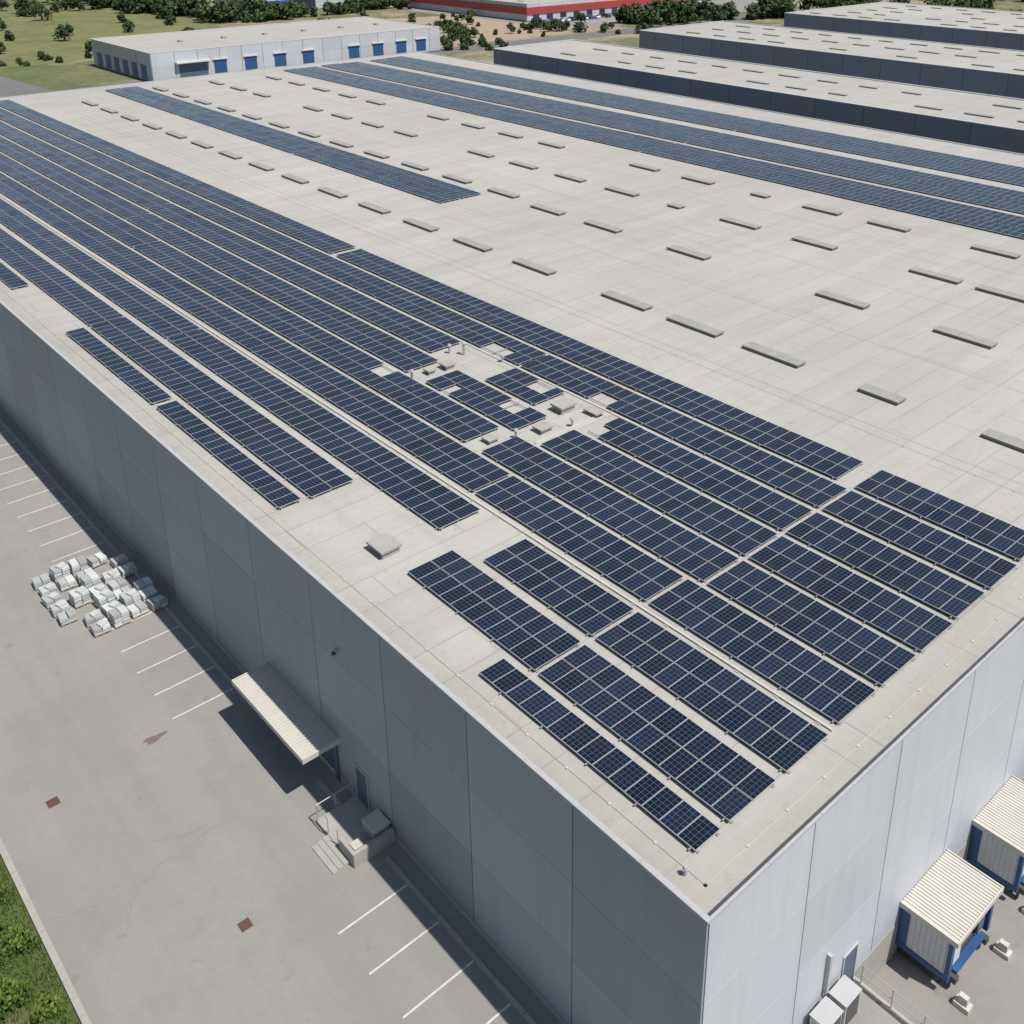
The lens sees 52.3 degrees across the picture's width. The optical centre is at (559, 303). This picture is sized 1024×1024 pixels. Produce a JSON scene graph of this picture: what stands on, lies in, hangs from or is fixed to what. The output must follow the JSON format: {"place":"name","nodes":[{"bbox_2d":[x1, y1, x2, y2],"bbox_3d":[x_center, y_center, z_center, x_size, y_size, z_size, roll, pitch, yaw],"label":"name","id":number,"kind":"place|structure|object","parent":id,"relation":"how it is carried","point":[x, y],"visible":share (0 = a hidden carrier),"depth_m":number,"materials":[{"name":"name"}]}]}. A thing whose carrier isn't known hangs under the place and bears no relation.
{"place":"outdoors","nodes":[
{"label":"outdoors","id":0,"kind":"place"},
{"bbox_2d":[32,573,50,590],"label":"wrapped pallet","id":1,"kind":"object","parent":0,"point":[41,580],"visible":0.88,"depth_m":68.42,"materials":[{"name":"white plastic"}]},
{"bbox_2d":[41,591,62,608],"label":"wrapped pallet","id":2,"kind":"object","parent":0,"point":[51,598],"visible":0.86,"depth_m":66.57,"materials":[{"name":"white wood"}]},
{"bbox_2d":[49,599,68,617],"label":"wrapped pallet","id":3,"kind":"object","parent":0,"point":[59,607],"visible":0.91,"depth_m":65.75,"materials":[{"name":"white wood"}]},
{"bbox_2d":[57,574,76,591],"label":"wrapped pallet","id":4,"kind":"object","parent":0,"point":[66,582],"visible":1,"depth_m":68.27,"materials":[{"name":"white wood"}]},
{"bbox_2d":[57,607,77,626],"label":"wrapped pallet","id":5,"kind":"object","parent":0,"point":[69,616],"visible":1,"depth_m":65.04,"materials":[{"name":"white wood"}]},
{"bbox_2d":[68,586,90,608],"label":"wrapped pallet","id":6,"kind":"object","parent":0,"point":[79,596],"visible":1,"depth_m":66.50,"materials":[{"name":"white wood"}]},
{"bbox_2d":[83,609,102,628],"bbox_3d":[-29.188,19.588,65.109,1.010,0.676,0.992,-15,25,-33],"label":"wrapped pallet","id":7,"kind":"object","parent":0,"point":[93,616],"visible":0.89,"depth_m":64.89,"materials":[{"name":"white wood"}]},
{"bbox_2d":[0,0,224,67],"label":"grass field","id":8,"kind":"structure","parent":0,"point":[32,35],"depth_m":371.16,"materials":[{"name":"green plant"}]},
{"bbox_2d":[31,2,51,20],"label":"tree","id":9,"kind":"object","parent":8,"relation":"on","point":[41,9],"visible":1,"depth_m":394.06,"materials":[{"name":"green plant"}]},
{"bbox_2d":[0,50,91,66],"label":"shrub belt","id":10,"kind":"object","parent":8,"relation":"on","point":[40,56],"visible":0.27,"depth_m":292.21,"materials":[{"name":"green plant"}]},
{"bbox_2d":[11,0,103,16],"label":"tree belt","id":11,"kind":"object","parent":8,"relation":"on","point":[24,7],"visible":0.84,"depth_m":419.92,"materials":[{"name":"green plant"}]},
{"bbox_2d":[51,23,73,40],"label":"tree","id":12,"kind":"object","parent":8,"relation":"on","point":[62,32],"visible":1,"depth_m":336.35,"materials":[{"name":"green plant"}]},
{"bbox_2d":[46,0,274,22],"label":"trees","id":13,"kind":"object","parent":8,"relation":"on","point":[226,11],"visible":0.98,"depth_m":399.92,"materials":[{"name":"green plant"}]},
{"bbox_2d":[119,588,140,606],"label":"wrapped pallet","id":14,"kind":"object","parent":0,"point":[130,597],"visible":0.81,"depth_m":66.21,"materials":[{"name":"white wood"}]},
{"bbox_2d":[138,585,157,602],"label":"wrapped pallet","id":15,"kind":"object","parent":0,"point":[148,592],"visible":0.8,"depth_m":67.14,"materials":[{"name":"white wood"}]},
{"bbox_2d":[106,88,459,202],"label":"solar panel row","id":16,"kind":"object","parent":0,"point":[400,183],"visible":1,"depth_m":133.36,"materials":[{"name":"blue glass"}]},
{"bbox_2d":[122,86,480,198],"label":"solar panel row","id":17,"kind":"object","parent":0,"point":[440,185],"visible":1,"depth_m":135.47,"materials":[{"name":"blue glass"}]},
{"bbox_2d":[294,0,343,9],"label":"warehouse","id":18,"kind":"structure","parent":0,"point":[316,3],"depth_m":438.23,"materials":[{"name":"white metal"}]},
{"bbox_2d":[0,262,719,851],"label":"solar panel row","id":19,"kind":"object","parent":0,"point":[672,812],"visible":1,"depth_m":41.70,"materials":[{"name":"blue glass"}]},
{"bbox_2d":[366,532,401,559],"bbox_3d":[-8.703,12.014,51.542,1.200,0.450,1.400,-18,28,-39],"label":"roof hatch","id":20,"kind":"object","parent":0,"point":[384,545],"visible":1,"depth_m":51.32,"materials":[{"name":"concrete"}]},
{"bbox_2d":[0,228,775,822],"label":"solar panel row","id":21,"kind":"object","parent":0,"point":[716,774],"visible":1,"depth_m":46.80,"materials":[{"name":"blue glass"}]},
{"bbox_2d":[0,198,827,772],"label":"solar panel row","id":22,"kind":"object","parent":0,"point":[784,738],"visible":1,"depth_m":50.95,"materials":[{"name":"blue glass"}]},
{"bbox_2d":[402,218,438,231],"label":"roof skylight","id":23,"kind":"object","parent":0,"point":[421,225],"visible":1,"depth_m":102.91,"materials":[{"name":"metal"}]},
{"bbox_2d":[0,172,875,723],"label":"solar panel row","id":24,"kind":"object","parent":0,"point":[794,668],"visible":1,"depth_m":55.28,"materials":[{"name":"blue glass"}]},
{"bbox_2d":[0,1,884,97],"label":"service road","id":25,"kind":"structure","parent":0,"point":[9,87],"depth_m":329.47,"materials":[{"name":"grey asphalt"}]},
{"bbox_2d":[91,16,439,80],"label":"warehouse","id":26,"kind":"structure","parent":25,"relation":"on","point":[164,56],"depth_m":283.81,"materials":[{"name":"white metal"}]},
{"bbox_2d":[97,37,426,79],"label":"dock doors","id":27,"kind":"structure","parent":26,"relation":"in","point":[191,68],"depth_m":274.83,"materials":[{"name":"blue paint"}]},
{"bbox_2d":[0,153,915,685],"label":"solar panel row","id":28,"kind":"object","parent":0,"point":[868,653],"visible":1,"depth_m":57.58,"materials":[{"name":"blue glass"}]},
{"bbox_2d":[453,236,492,251],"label":"roof skylight","id":29,"kind":"object","parent":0,"point":[473,244],"visible":1,"depth_m":97.18,"materials":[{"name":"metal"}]},
{"bbox_2d":[0,136,952,651],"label":"solar panel row","id":30,"kind":"object","parent":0,"point":[884,610],"visible":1,"depth_m":59.53,"materials":[{"name":"blue glass"}]},
{"bbox_2d":[0,121,984,618],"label":"solar panel row","id":31,"kind":"object","parent":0,"point":[912,577],"visible":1,"depth_m":60.74,"materials":[{"name":"blue glass"}]},
{"bbox_2d":[0,108,1016,588],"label":"solar panel row","id":32,"kind":"object","parent":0,"point":[950,552],"visible":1,"depth_m":66.17,"materials":[{"name":"blue glass"}]},
{"bbox_2d":[0,98,1021,886],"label":"lightning conductor","id":33,"kind":"object","parent":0,"point":[458,674],"visible":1,"depth_m":46.44,"materials":[{"name":"beige metal"}]},
{"bbox_2d":[0,100,1023,560],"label":"solar panel row","id":34,"kind":"object","parent":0,"point":[954,516],"visible":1,"depth_m":70.38,"materials":[{"name":"blue glass"}]},
{"bbox_2d":[0,0,1023,1022],"bbox_3d":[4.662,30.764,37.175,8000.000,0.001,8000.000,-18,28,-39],"label":"ground","id":35,"kind":"structure","parent":0,"point":[72,75],"depth_m":308.00,"materials":[{"name":"green plant"}]},
{"bbox_2d":[0,856,80,1023],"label":"grass verge","id":36,"kind":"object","parent":35,"relation":"on","point":[24,1012],"depth_m":43.94,"materials":[{"name":"green plant"}]},
{"bbox_2d":[0,976,34,1023],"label":"shrub","id":37,"kind":"object","parent":36,"relation":"on","point":[7,997],"visible":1,"depth_m":42.34,"materials":[{"name":"green plant"}]},
{"bbox_2d":[0,922,37,965],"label":"shrub","id":38,"kind":"object","parent":36,"relation":"on","point":[12,936],"visible":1,"depth_m":44.52,"materials":[{"name":"green plant"}]},
{"bbox_2d":[31,988,65,1023],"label":"shrub","id":39,"kind":"object","parent":36,"relation":"on","point":[46,1003],"visible":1,"depth_m":42.01,"materials":[{"name":"green plant"}]},
{"bbox_2d":[0,838,90,1023],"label":"kerb","id":40,"kind":"structure","parent":35,"relation":"on","point":[51,952],"depth_m":45.14,"materials":[{"name":"concrete"}]},
{"bbox_2d":[238,0,412,22],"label":"trees","id":41,"kind":"object","parent":35,"relation":"on","point":[278,10],"visible":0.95,"depth_m":411.77,"materials":[{"name":"green plant"}]},
{"bbox_2d":[0,406,902,1023],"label":"parking lot","id":42,"kind":"structure","parent":35,"relation":"on","point":[152,876],"depth_m":49.81,"materials":[{"name":"concrete"}]},
{"bbox_2d":[49,562,70,582],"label":"wrapped pallet","id":43,"kind":"object","parent":42,"relation":"on","point":[59,570],"visible":0.94,"depth_m":68.91,"materials":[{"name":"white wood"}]},
{"bbox_2d":[68,555,88,577],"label":"wrapped pallet","id":44,"kind":"object","parent":42,"relation":"on","point":[78,564],"visible":0.88,"depth_m":69.62,"materials":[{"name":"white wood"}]},
{"bbox_2d":[79,571,100,589],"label":"wrapped pallet","id":45,"kind":"object","parent":42,"relation":"on","point":[90,579],"visible":0.77,"depth_m":67.97,"materials":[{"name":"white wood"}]},
{"bbox_2d":[86,552,107,567],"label":"wrapped pallet","id":46,"kind":"object","parent":42,"relation":"on","point":[97,559],"visible":0.97,"depth_m":70.68,"materials":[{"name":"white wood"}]},
{"bbox_2d":[89,618,111,637],"bbox_3d":[-28.370,19.922,64.246,1.031,0.676,0.942,-18,28,-39],"label":"wrapped pallet","id":47,"kind":"object","parent":42,"relation":"on","point":[101,627],"visible":1,"depth_m":64.02,"materials":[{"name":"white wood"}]},
{"bbox_2d":[93,588,114,610],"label":"wrapped pallet","id":48,"kind":"object","parent":42,"relation":"on","point":[104,596],"visible":0.88,"depth_m":66.24,"materials":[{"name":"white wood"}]},
{"bbox_2d":[108,605,130,628],"bbox_3d":[-27.492,19.512,64.966,1.042,0.921,0.962,-18,28,-39],"label":"wrapped pallet","id":49,"kind":"object","parent":42,"relation":"on","point":[119,616],"visible":1,"depth_m":64.71,"materials":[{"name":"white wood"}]},
{"bbox_2d":[117,561,137,578],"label":"wrapped pallet","id":50,"kind":"object","parent":42,"relation":"on","point":[128,569],"visible":0.97,"depth_m":69.57,"materials":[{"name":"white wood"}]},
{"bbox_2d":[126,600,148,618],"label":"wrapped pallet","id":51,"kind":"object","parent":42,"relation":"on","point":[138,608],"visible":0.92,"depth_m":65.71,"materials":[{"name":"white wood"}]},
{"bbox_2d":[147,594,167,611],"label":"wrapped pallet","id":52,"kind":"object","parent":42,"relation":"on","point":[157,602],"visible":0.98,"depth_m":66.31,"materials":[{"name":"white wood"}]},
{"bbox_2d":[0,431,510,1023],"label":"parking markings","id":53,"kind":"object","parent":42,"relation":"on","point":[222,693],"visible":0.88,"depth_m":47.68,"materials":[{"name":"paint"}]},
{"bbox_2d":[0,418,536,1023],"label":"wall kerb","id":54,"kind":"structure","parent":42,"relation":"on","point":[406,880],"depth_m":48.74,"materials":[{"name":"concrete"}]},
{"bbox_2d":[311,782,394,874],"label":"entrance steps","id":55,"kind":"structure","parent":42,"relation":"on","point":[357,832],"depth_m":49.73,"materials":[{"name":"concrete"}]},
{"bbox_2d":[809,996,843,1023],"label":"air conditioning unit","id":56,"kind":"object","parent":42,"relation":"on","point":[826,1010],"visible":1,"depth_m":40.76,"materials":[{"name":"white metal"}]},
{"bbox_2d":[828,974,861,1023],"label":"air conditioning unit","id":57,"kind":"object","parent":42,"relation":"on","point":[844,992],"visible":0.79,"depth_m":41.51,"materials":[{"name":"white metal"}]},
{"bbox_2d":[389,15,573,46],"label":"dirt lot","id":58,"kind":"structure","parent":35,"relation":"on","point":[487,28],"depth_m":368.28,"materials":[{"name":"beige soil"}]},
{"bbox_2d":[405,10,507,50],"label":"shrub belt","id":59,"kind":"object","parent":58,"relation":"on","point":[452,29],"visible":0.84,"depth_m":344.49,"materials":[{"name":"green plant"}]},
{"bbox_2d":[0,52,1023,1023],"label":"warehouse","id":60,"kind":"structure","parent":35,"relation":"on","point":[572,896],"depth_m":59.20,"materials":[{"name":"concrete"}]},
{"bbox_2d":[321,745,340,780],"bbox_3d":[-13.571,22.302,55.255,0.118,2.700,6.800,-18,28,-39],"label":"roller door","id":61,"kind":"structure","parent":60,"relation":"in","point":[331,756],"depth_m":53.32,"materials":[{"name":"metal"}]},
{"bbox_2d":[354,763,369,810],"bbox_3d":[-9.780,23.843,51.431,0.068,2.180,1.160,-18,28,-39],"label":"side door","id":62,"kind":"structure","parent":60,"relation":"in","point":[361,779],"depth_m":51.40,"materials":[{"name":"metal"}]},
{"bbox_2d":[0,195,832,730],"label":"cable tray","id":63,"kind":"object","parent":60,"relation":"on","point":[634,603],"visible":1,"depth_m":53.88,"materials":[{"name":"beige metal"}]},
{"bbox_2d":[431,327,644,443],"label":"cable duct tray","id":64,"kind":"object","parent":60,"relation":"on","point":[571,427],"visible":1,"depth_m":66.74,"materials":[{"name":"beige metal"}]},
{"bbox_2d":[550,397,576,414],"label":"roof vent unit","id":65,"kind":"object","parent":60,"relation":"on","point":[564,405],"visible":1,"depth_m":65.58,"materials":[{"name":"metal"}]},
{"bbox_2d":[321,63,1023,213],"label":"solar panel row","id":66,"kind":"object","parent":60,"relation":"on","point":[956,194],"visible":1,"depth_m":135.49,"materials":[{"name":"blue glass"}]},
{"bbox_2d":[341,62,1023,201],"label":"solar panel row","id":67,"kind":"object","parent":60,"relation":"on","point":[1000,192],"visible":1,"depth_m":140.02,"materials":[{"name":"blue glass"}]},
{"bbox_2d":[370,58,1023,185],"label":"solar panel row","id":68,"kind":"object","parent":60,"relation":"on","point":[1007,178],"visible":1,"depth_m":146.81,"materials":[{"name":"blue glass"}]},
{"bbox_2d":[387,56,1023,175],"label":"solar panel row","id":69,"kind":"object","parent":60,"relation":"on","point":[971,162],"visible":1,"depth_m":150.87,"materials":[{"name":"blue glass"}]},
{"bbox_2d":[822,952,832,994],"bbox_3d":[10.588,26.461,41.154,0.150,2.100,0.195,-18,28,-39],"label":"cable duct","id":70,"kind":"object","parent":60,"relation":"attached to","point":[827,974],"visible":1,"depth_m":41.07,"materials":[{"name":"metal"}]},
{"bbox_2d":[840,941,858,979],"bbox_3d":[11.889,27.361,42.876,1.060,2.180,0.058,-18,28,-39],"label":"door","id":71,"kind":"structure","parent":60,"relation":"in","point":[849,960],"depth_m":42.78,"materials":[{"name":"metal"}]},
{"bbox_2d":[385,0,802,29],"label":"factory yard","id":72,"kind":"structure","parent":35,"relation":"on","point":[739,4],"depth_m":406.56,"materials":[{"name":"concrete"}]},
{"bbox_2d":[391,0,701,21],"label":"warehouse","id":73,"kind":"structure","parent":72,"relation":"on","point":[523,10],"depth_m":405.92,"materials":[{"name":"red metal"}]},
{"bbox_2d":[517,14,703,36],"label":"shrub belt","id":74,"kind":"object","parent":35,"relation":"on","point":[578,27],"visible":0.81,"depth_m":363.48,"materials":[{"name":"green plant"}]},
{"bbox_2d":[614,0,795,26],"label":"trees","id":75,"kind":"object","parent":35,"relation":"on","point":[658,12],"visible":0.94,"depth_m":385.48,"materials":[{"name":"green plant"}]},
{"bbox_2d":[753,0,1021,18],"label":"tree belt","id":76,"kind":"object","parent":35,"relation":"on","point":[778,5],"visible":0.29,"depth_m":397.08,"materials":[{"name":"green plant"}]},
{"bbox_2d":[868,889,1023,1023],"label":"loading yard","id":77,"kind":"structure","parent":35,"relation":"on","point":[990,983],"depth_m":45.21,"materials":[{"name":"concrete"}]},
{"bbox_2d":[852,976,912,1023],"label":"retaining wall","id":78,"kind":"structure","parent":77,"relation":"on","point":[883,1002],"depth_m":42.58,"materials":[{"name":"concrete"}]},
{"bbox_2d":[860,965,935,1023],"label":"railing","id":79,"kind":"object","parent":78,"relation":"on","point":[863,967],"visible":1,"depth_m":42.04,"materials":[{"name":"metal"}]},
{"bbox_2d":[895,849,1012,1015],"bbox_3d":[17.467,27.494,45.796,4.090,3.430,3.578,-18,28,-39],"label":"dock shelter","id":80,"kind":"object","parent":77,"relation":"on","point":[948,901],"visible":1,"depth_m":45.26,"materials":[{"name":"beige metal"}]},
{"bbox_2d":[966,775,1023,913],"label":"dock shelter","id":81,"kind":"object","parent":77,"relation":"on","point":[996,849],"visible":1,"depth_m":49.10,"materials":[{"name":"beige metal"}]},
{"bbox_2d":[512,258,556,275],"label":"roof skylight","id":82,"kind":"object","parent":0,"point":[536,267],"visible":1,"depth_m":91.05,"materials":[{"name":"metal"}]},
{"bbox_2d":[584,220,622,233],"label":"roof skylight","id":83,"kind":"object","parent":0,"point":[603,226],"visible":1,"depth_m":102.36,"materials":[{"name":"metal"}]},
{"bbox_2d":[601,290,652,310],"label":"roof skylight","id":84,"kind":"object","parent":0,"point":[627,300],"visible":1,"depth_m":83.28,"materials":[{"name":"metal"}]},
{"bbox_2d":[284,68,1023,238],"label":"solar panel row","id":85,"kind":"object","parent":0,"point":[955,218],"visible":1,"depth_m":126.68,"materials":[{"name":"blue glass"}]},
{"bbox_2d":[297,66,1023,228],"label":"solar panel row","id":86,"kind":"object","parent":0,"point":[1001,218],"visible":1,"depth_m":130.16,"materials":[{"name":"blue glass"}]},
{"bbox_2d":[666,245,711,260],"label":"roof skylight","id":87,"kind":"object","parent":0,"point":[689,252],"visible":1,"depth_m":94.72,"materials":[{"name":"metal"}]},
{"bbox_2d":[666,314,723,337],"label":"roof skylight","id":88,"kind":"object","parent":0,"point":[695,326],"visible":1,"depth_m":78.36,"materials":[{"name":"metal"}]},
{"bbox_2d":[719,216,761,229],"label":"roof skylight","id":89,"kind":"object","parent":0,"point":[730,220],"visible":1,"depth_m":103.55,"materials":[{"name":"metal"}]},
{"bbox_2d":[742,341,806,367],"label":"roof skylight","id":90,"kind":"object","parent":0,"point":[778,356],"visible":1,"depth_m":73.34,"materials":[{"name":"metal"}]},
{"bbox_2d":[791,236,838,250],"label":"roof skylight","id":91,"kind":"object","parent":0,"point":[816,243],"visible":1,"depth_m":97.47,"materials":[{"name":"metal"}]},
{"bbox_2d":[802,204,842,215],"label":"roof skylight","id":92,"kind":"object","parent":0,"point":[822,209],"visible":1,"depth_m":107.93,"materials":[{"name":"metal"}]},
{"bbox_2d":[815,290,870,309],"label":"roof skylight","id":93,"kind":"object","parent":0,"point":[848,301],"visible":1,"depth_m":83.50,"materials":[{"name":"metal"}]},
{"bbox_2d":[858,383,905,405],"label":"roof skylight","id":94,"kind":"object","parent":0,"point":[882,394],"visible":1,"depth_m":67.51,"materials":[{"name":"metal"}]},
{"bbox_2d":[867,219,911,232],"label":"roof skylight","id":95,"kind":"object","parent":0,"point":[889,226],"visible":1,"depth_m":102.59,"materials":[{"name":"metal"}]},
{"bbox_2d":[784,1,1023,50],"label":"warehouse","id":96,"kind":"structure","parent":0,"point":[1002,29],"depth_m":285.96,"materials":[{"name":"white metal"}]},
{"bbox_2d":[909,267,963,284],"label":"roof skylight","id":97,"kind":"object","parent":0,"point":[937,275],"visible":1,"depth_m":88.91,"materials":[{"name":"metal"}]},
{"bbox_2d":[933,325,997,348],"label":"roof skylight","id":98,"kind":"object","parent":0,"point":[967,337],"visible":1,"depth_m":76.38,"materials":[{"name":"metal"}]},
{"bbox_2d":[971,244,1020,258],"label":"roof skylight","id":99,"kind":"object","parent":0,"point":[999,252],"visible":1,"depth_m":95.06,"materials":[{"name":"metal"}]},
{"bbox_2d":[975,284,1023,302],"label":"roof skylight","id":100,"kind":"object","parent":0,"point":[1001,293],"visible":1,"depth_m":84.99,"materials":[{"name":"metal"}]},
{"bbox_2d":[981,428,1023,452],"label":"roof skylight","id":101,"kind":"object","parent":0,"point":[1009,441],"visible":1,"depth_m":61.86,"materials":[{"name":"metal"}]},
{"label":"estate yard","id":102,"kind":"structure","parent":0,"visible":0},
{"bbox_2d":[493,39,1023,153],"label":"warehouse","id":103,"kind":"structure","parent":102,"relation":"on","point":[980,120],"depth_m":181.17,"materials":[{"name":"white metal"}]},
{"bbox_2d":[639,21,1023,98],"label":"warehouse","id":104,"kind":"structure","parent":102,"relation":"on","point":[983,70],"depth_m":227.80,"materials":[{"name":"white metal"}]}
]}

